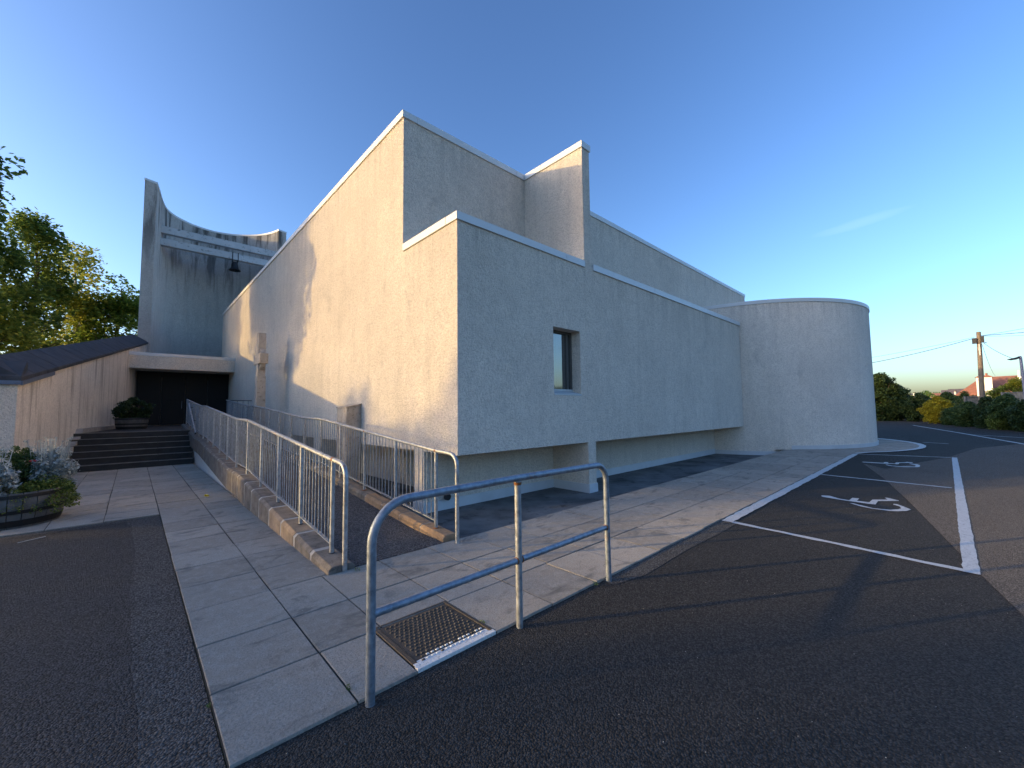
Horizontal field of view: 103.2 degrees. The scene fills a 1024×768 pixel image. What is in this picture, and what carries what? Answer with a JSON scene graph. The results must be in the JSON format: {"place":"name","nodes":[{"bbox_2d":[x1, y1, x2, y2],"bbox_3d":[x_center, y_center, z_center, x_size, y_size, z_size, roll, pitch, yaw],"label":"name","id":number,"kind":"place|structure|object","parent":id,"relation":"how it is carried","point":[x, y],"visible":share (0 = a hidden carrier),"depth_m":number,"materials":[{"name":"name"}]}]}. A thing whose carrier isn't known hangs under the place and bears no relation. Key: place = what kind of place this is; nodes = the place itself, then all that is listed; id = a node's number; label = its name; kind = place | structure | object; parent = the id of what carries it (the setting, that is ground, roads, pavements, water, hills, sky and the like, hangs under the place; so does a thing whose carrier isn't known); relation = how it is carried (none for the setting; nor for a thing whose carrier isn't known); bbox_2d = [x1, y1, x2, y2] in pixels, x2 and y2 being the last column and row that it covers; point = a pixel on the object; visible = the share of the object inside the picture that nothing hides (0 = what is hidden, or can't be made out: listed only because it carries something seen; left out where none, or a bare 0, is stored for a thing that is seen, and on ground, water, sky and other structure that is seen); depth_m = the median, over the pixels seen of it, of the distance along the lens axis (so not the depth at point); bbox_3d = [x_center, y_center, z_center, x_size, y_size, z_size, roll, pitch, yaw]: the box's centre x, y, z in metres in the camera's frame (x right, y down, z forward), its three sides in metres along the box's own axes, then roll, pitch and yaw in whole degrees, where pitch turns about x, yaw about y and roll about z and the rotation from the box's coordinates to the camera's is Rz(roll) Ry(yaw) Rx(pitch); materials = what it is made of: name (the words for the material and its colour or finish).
{"place":"outdoors","nodes":[
{"label":"outdoors","id":0,"kind":"place"},
{"bbox_2d":[0,515,225,767],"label":"asphalt pavement","id":1,"kind":"structure","parent":0,"point":[52,628],"depth_m":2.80,"materials":[{"name":"grey asphalt"}]},
{"bbox_2d":[0,450,851,767],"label":"pavement","id":2,"kind":"structure","parent":0,"point":[272,680],"depth_m":4.03,"materials":[{"name":"grey concrete"}]},
{"bbox_2d":[0,486,67,530],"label":"barrel planter","id":3,"kind":"object","parent":2,"relation":"on","point":[16,519],"visible":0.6,"depth_m":5.87,"materials":[{"name":"brown wood"}]},
{"bbox_2d":[0,447,22,494],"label":"silver plant","id":4,"kind":"object","parent":3,"relation":"in","point":[10,480],"visible":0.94,"depth_m":5.86,"materials":[{"name":"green plant"}]},
{"bbox_2d":[1,489,27,514],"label":"trailing plant","id":5,"kind":"object","parent":3,"relation":"in","point":[18,508],"visible":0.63,"depth_m":5.77,"materials":[{"name":"green plant"}]},
{"bbox_2d":[0,445,40,491],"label":"green plant","id":6,"kind":"object","parent":3,"relation":"on","point":[17,460],"visible":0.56,"depth_m":6.22,"materials":[{"name":"green plant"}]},
{"bbox_2d":[6,474,81,519],"bbox_3d":[-7.155,1.690,6.208,0.848,0.620,0.808,-3,-4,32],"label":"trailing plant","id":7,"kind":"object","parent":3,"relation":"in","point":[37,485],"visible":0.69,"depth_m":6.21,"materials":[{"name":"green plant"}]},
{"bbox_2d":[14,436,79,483],"bbox_3d":[-7.445,1.266,6.510,0.739,0.846,0.656,3,-5,-43],"label":"silver plant","id":8,"kind":"object","parent":3,"relation":"in","point":[54,461],"visible":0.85,"depth_m":6.45,"materials":[{"name":"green plant"}]},
{"bbox_2d":[66,425,244,471],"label":"entrance steps","id":9,"kind":"structure","parent":2,"relation":"on","point":[104,448],"depth_m":12.85,"materials":[{"name":"concrete"}]},
{"bbox_2d":[114,418,148,429],"bbox_3d":[-14.589,1.522,15.586,0.981,0.440,0.981,3,-5,-43],"label":"barrel planter","id":10,"kind":"object","parent":9,"relation":"on","point":[130,423],"visible":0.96,"depth_m":15.23,"materials":[{"name":"brown wood"}]},
{"bbox_2d":[111,397,155,418],"bbox_3d":[-14.553,0.976,15.678,1.059,0.994,1.334,-1,-4,12],"label":"planter shrub","id":11,"kind":"object","parent":10,"relation":"in","point":[123,409],"visible":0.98,"depth_m":15.47,"materials":[{"name":"green plant"}]},
{"bbox_2d":[181,423,454,574],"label":"access ramp","id":12,"kind":"structure","parent":2,"relation":"on","point":[402,530],"depth_m":5.89,"materials":[{"name":"concrete"}]},
{"bbox_2d":[186,399,348,571],"bbox_3d":[-7.571,1.269,10.460,0.070,2.258,17.277,3,-5,-43],"label":"ramp railing","id":13,"kind":"object","parent":12,"relation":"on","point":[210,426],"visible":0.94,"depth_m":6.06,"materials":[{"name":"metal"}]},
{"bbox_2d":[188,403,196,433],"bbox_3d":[-11.048,1.167,14.087,0.129,1.047,2.569,3,-5,-43],"label":"stair handrail","id":14,"kind":"object","parent":13,"relation":"attached to","point":[192,418],"visible":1,"depth_m":13.96,"materials":[{"name":"grey metal"}]},
{"bbox_2d":[226,400,458,543],"bbox_3d":[-6.476,1.315,11.204,0.090,2.237,17.077,3,-5,-43],"label":"ramp railing","id":15,"kind":"object","parent":12,"relation":"on","point":[272,415],"visible":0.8,"depth_m":7.08,"materials":[{"name":"metal"}]},
{"bbox_2d":[376,601,495,673],"bbox_3d":[-0.575,1.826,2.973,0.636,0.054,0.664,3,-5,-43],"label":"drain grate","id":16,"kind":"object","parent":2,"relation":"on","point":[420,642],"visible":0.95,"depth_m":2.92,"materials":[{"name":"metal"}]},
{"bbox_2d":[0,0,1023,393],"label":"sky","id":17,"kind":"structure","parent":0,"point":[869,152],"materials":[{"name":"blue"}]},
{"bbox_2d":[160,420,1010,767],"bbox_3d":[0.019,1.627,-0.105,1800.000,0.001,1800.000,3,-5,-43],"label":"ground","id":18,"kind":"structure","parent":0,"point":[198,660],"depth_m":2.58,"materials":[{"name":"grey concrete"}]},
{"bbox_2d":[0,146,27,274],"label":"tree","id":19,"kind":"object","parent":18,"relation":"on","point":[3,220],"visible":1,"depth_m":16.39,"materials":[{"name":"green plant"}]},
{"bbox_2d":[0,190,53,354],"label":"tree","id":20,"kind":"object","parent":18,"relation":"on","point":[14,259],"visible":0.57,"depth_m":22.35,"materials":[{"name":"green plant"}]},
{"bbox_2d":[0,300,62,353],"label":"tree","id":21,"kind":"object","parent":18,"relation":"on","point":[13,323],"visible":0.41,"depth_m":21.07,"materials":[{"name":"green plant"}]},
{"bbox_2d":[0,207,89,353],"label":"tree","id":22,"kind":"object","parent":18,"relation":"on","point":[58,289],"visible":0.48,"depth_m":24.68,"materials":[{"name":"green plant"}]},
{"bbox_2d":[0,334,147,466],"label":"boundary wall","id":23,"kind":"structure","parent":18,"relation":"on","point":[63,392],"depth_m":11.77,"materials":[{"name":"paint"}]},
{"bbox_2d":[37,239,119,347],"bbox_3d":[-29.901,-2.864,27.986,5.768,13.860,4.931,-2,-4,14],"label":"tree","id":24,"kind":"object","parent":18,"relation":"on","point":[79,265],"visible":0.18,"depth_m":27.71,"materials":[{"name":"green plant"}]},
{"bbox_2d":[67,273,139,342],"bbox_3d":[-28.238,-1.870,28.812,5.638,11.937,5.505,-1,-4,4],"label":"tree","id":25,"kind":"object","parent":18,"relation":"on","point":[126,308],"visible":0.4,"depth_m":28.18,"materials":[{"name":"green plant"}]},
{"bbox_2d":[128,110,878,513],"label":"church","id":26,"kind":"structure","parent":18,"relation":"on","point":[474,310],"depth_m":10.53,"materials":[{"name":"white concrete"}]},
{"bbox_2d":[136,371,228,424],"bbox_3d":[-17.376,0.696,21.569,3.805,2.890,0.080,3,-5,-43],"label":"door","id":27,"kind":"structure","parent":26,"relation":"in","point":[175,391],"depth_m":21.32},
{"bbox_2d":[228,252,240,271],"bbox_3d":[-19.140,-8.419,28.052,0.730,1.240,0.730,3,-5,-43],"label":"bell","id":28,"kind":"object","parent":26,"relation":"hanging from","point":[234,267],"visible":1,"depth_m":27.94,"materials":[{"name":"brown metal"}]},
{"bbox_2d":[230,400,251,424],"bbox_3d":[-12.007,1.357,17.872,0.920,1.285,0.040,3,-5,-43],"label":"gap railing","id":29,"kind":"object","parent":26,"relation":"attached to","point":[241,400],"visible":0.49,"depth_m":17.93,"materials":[{"name":"grey metal"}]},
{"bbox_2d":[553,330,581,395],"bbox_3d":[1.094,-0.462,8.782,0.900,1.430,0.302,3,-5,-43],"label":"window","id":30,"kind":"structure","parent":26,"relation":"in","point":[562,343],"depth_m":8.96,"materials":[{"name":"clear glass"}]},
{"bbox_2d":[360,454,763,538],"bbox_3d":[-2.914,3.075,18.480,15.100,0.001,22.710,3,-5,-43],"label":"sunken strip","id":31,"kind":"object","parent":18,"relation":"on","point":[479,517],"visible":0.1,"depth_m":8.67,"materials":[{"name":"concrete"}]},
{"bbox_2d":[254,333,268,439],"bbox_3d":[-8.546,0.577,13.763,0.300,4.630,0.940,3,-5,-43],"label":"stone cross","id":32,"kind":"object","parent":31,"relation":"on","point":[261,356],"visible":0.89,"depth_m":13.68,"materials":[{"name":"stone"}]},
{"bbox_2d":[336,404,360,484],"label":"concrete pier","id":33,"kind":"structure","parent":31,"relation":"on","point":[350,414],"depth_m":9.33,"materials":[{"name":"grey concrete"}]},
{"bbox_2d":[235,421,1023,767],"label":"car park","id":34,"kind":"structure","parent":18,"relation":"on","point":[809,653],"depth_m":2.54,"materials":[{"name":"grey asphalt"}]},
{"bbox_2d":[365,463,611,707],"bbox_3d":[0.057,1.266,3.080,2.378,1.150,0.059,3,-5,-43],"label":"guard rail","id":35,"kind":"object","parent":34,"relation":"on","point":[373,612],"visible":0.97,"depth_m":2.73,"materials":[{"name":"metal"}]},
{"bbox_2d":[603,520,735,584],"bbox_3d":[2.021,1.905,4.781,3.000,0.001,0.221,3,-5,-43],"label":"tarmac strip","id":36,"kind":"object","parent":34,"relation":"on","point":[650,563],"visible":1,"depth_m":4.50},
{"bbox_2d":[722,438,925,521],"bbox_3d":[11.842,2.389,14.286,6.118,0.012,23.813,-3,-4,32],"label":"kerb paint","id":37,"kind":"object","parent":34,"relation":"on","point":[737,515],"visible":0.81,"depth_m":7.94,"materials":[{"name":"white paint"}]},
{"bbox_2d":[822,495,910,510],"bbox_3d":[5.985,1.980,6.746,1.084,0.001,1.076,-2,-4,14],"label":"wheelchair symbol","id":38,"kind":"object","parent":34,"relation":"on","point":[903,508],"visible":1,"depth_m":6.80,"materials":[{"name":"white paint"}]},
{"bbox_2d":[731,425,1022,574],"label":"bay marking","id":39,"kind":"object","parent":34,"relation":"on","point":[969,564],"visible":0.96,"depth_m":5.14,"materials":[{"name":"white paint"}]},
{"bbox_2d":[866,462,919,466],"bbox_3d":[10.691,2.211,11.180,1.310,0.001,1.107,-1,-4,7],"label":"wheelchair symbol","id":40,"kind":"object","parent":34,"relation":"on","point":[886,463],"visible":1,"depth_m":11.36,"materials":[{"name":"white paint"}]},
{"bbox_2d":[876,390,939,397],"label":"trees","id":41,"kind":"object","parent":18,"relation":"on","point":[928,393],"depth_m":106.70,"materials":[{"name":"green plant"}]},
{"bbox_2d":[948,389,962,391],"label":"distant house","id":42,"kind":"structure","parent":18,"relation":"on","point":[949,390],"depth_m":133.97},
{"bbox_2d":[904,419,1023,432],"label":"planting bed","id":43,"kind":"object","parent":18,"relation":"on","point":[982,428],"visible":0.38,"depth_m":25.21,"materials":[{"name":"soil"}]},
{"bbox_2d":[873,372,911,420],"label":"shrub","id":44,"kind":"object","parent":43,"relation":"on","point":[891,397],"visible":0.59,"depth_m":43.28,"materials":[{"name":"green plant"}]},
{"bbox_2d":[899,392,931,421],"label":"shrub","id":45,"kind":"object","parent":43,"relation":"on","point":[914,404],"visible":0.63,"depth_m":40.83,"materials":[{"name":"green plant"}]},
{"bbox_2d":[916,396,953,423],"bbox_3d":[37.637,2.299,35.893,2.426,2.581,2.705,3,-5,-43],"label":"shrub","id":46,"kind":"object","parent":43,"relation":"on","point":[931,409],"visible":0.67,"depth_m":35.63,"materials":[{"name":"yellow plant"}]},
{"bbox_2d":[938,406,955,424],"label":"shrub","id":47,"kind":"object","parent":43,"relation":"on","point":[944,420],"visible":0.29,"depth_m":32.88,"materials":[{"name":"green plant"}]},
{"bbox_2d":[940,391,961,406],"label":"shrub","id":48,"kind":"object","parent":43,"relation":"on","point":[947,396],"visible":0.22,"depth_m":40.56,"materials":[{"name":"green plant"}]},
{"bbox_2d":[946,401,977,426],"bbox_3d":[34.159,2.285,30.359,2.511,2.082,2.238,0,-4,-12],"label":"shrub","id":49,"kind":"object","parent":43,"relation":"on","point":[961,415],"visible":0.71,"depth_m":30.02,"materials":[{"name":"green plant"}]},
{"bbox_2d":[951,391,973,406],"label":"shrub","id":50,"kind":"object","parent":43,"relation":"on","point":[961,395],"visible":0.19,"depth_m":36.82,"materials":[{"name":"green plant"}]},
{"bbox_2d":[963,396,978,404],"bbox_3d":[37.681,2.196,33.128,1.225,2.400,0.149,-2,-4,17],"label":"wooden fence","id":51,"kind":"object","parent":43,"relation":"on","point":[974,399],"visible":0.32,"depth_m":33.22,"materials":[{"name":"grey wood"}]},
{"bbox_2d":[972,332,986,420],"bbox_3d":[33.331,-0.238,28.768,0.366,7.002,0.680,3,-5,-43],"label":"telegraph pole","id":52,"kind":"object","parent":43,"relation":"on","point":[978,340],"visible":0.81,"depth_m":28.83,"materials":[{"name":"brown wood"}]},
{"bbox_2d":[872,339,970,362],"bbox_3d":[28.264,-1.952,36.456,0.040,1.601,17.788,2,-4,-33],"label":"overhead wire","id":53,"kind":"object","parent":52,"relation":"attached to","point":[919,352],"visible":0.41,"depth_m":31.38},
{"bbox_2d":[970,396,994,428],"bbox_3d":[32.325,1.979,27.550,2.576,2.351,1.696,3,-5,-43],"label":"shrub","id":54,"kind":"object","parent":43,"relation":"on","point":[979,412],"visible":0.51,"depth_m":27.52,"materials":[{"name":"green plant"}]},
{"bbox_2d":[984,412,1009,429],"bbox_3d":[31.190,2.394,25.987,1.949,1.433,1.375,3,-5,-43],"label":"shrub","id":55,"kind":"object","parent":43,"relation":"on","point":[992,424],"visible":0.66,"depth_m":25.81,"materials":[{"name":"green plant"}]},
{"bbox_2d":[976,377,1022,403],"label":"shrub","id":56,"kind":"object","parent":43,"relation":"on","point":[1013,384],"visible":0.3,"depth_m":31.94,"materials":[{"name":"green plant"}]},
{"bbox_2d":[984,392,1018,429],"bbox_3d":[31.717,1.813,25.997,2.941,2.561,2.003,3,-5,-43],"label":"shrub","id":57,"kind":"object","parent":43,"relation":"on","point":[1003,401],"visible":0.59,"depth_m":25.80,"materials":[{"name":"green plant"}]},
{"bbox_2d":[1001,392,1023,399],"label":"wooden fence","id":58,"kind":"object","parent":43,"relation":"on","point":[1020,395],"visible":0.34,"depth_m":26.91,"materials":[{"name":"grey wood"}]},
{"bbox_2d":[1003,399,1023,431],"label":"shrub","id":59,"kind":"object","parent":43,"relation":"on","point":[1015,415],"visible":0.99,"depth_m":24.03,"materials":[{"name":"green plant"}]},
{"bbox_2d":[1007,356,1023,396],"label":"street lamp","id":60,"kind":"object","parent":43,"relation":"on","point":[1021,366],"visible":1,"depth_m":23.75,"materials":[{"name":"metal"}]},
{"bbox_2d":[956,370,1020,395],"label":"house","id":61,"kind":"structure","parent":18,"relation":"on","point":[990,382],"depth_m":59.57,"materials":[{"name":"white paint"}]},
{"bbox_2d":[796,439,918,453],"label":"tower pavement","id":62,"kind":"structure","parent":0,"point":[888,445],"depth_m":15.30,"materials":[{"name":"grey concrete"}]},
{"bbox_2d":[864,444,1023,615],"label":"old tarmac","id":63,"kind":"structure","parent":0,"point":[993,481],"depth_m":6.83,"materials":[{"name":"grey asphalt"}]}
]}

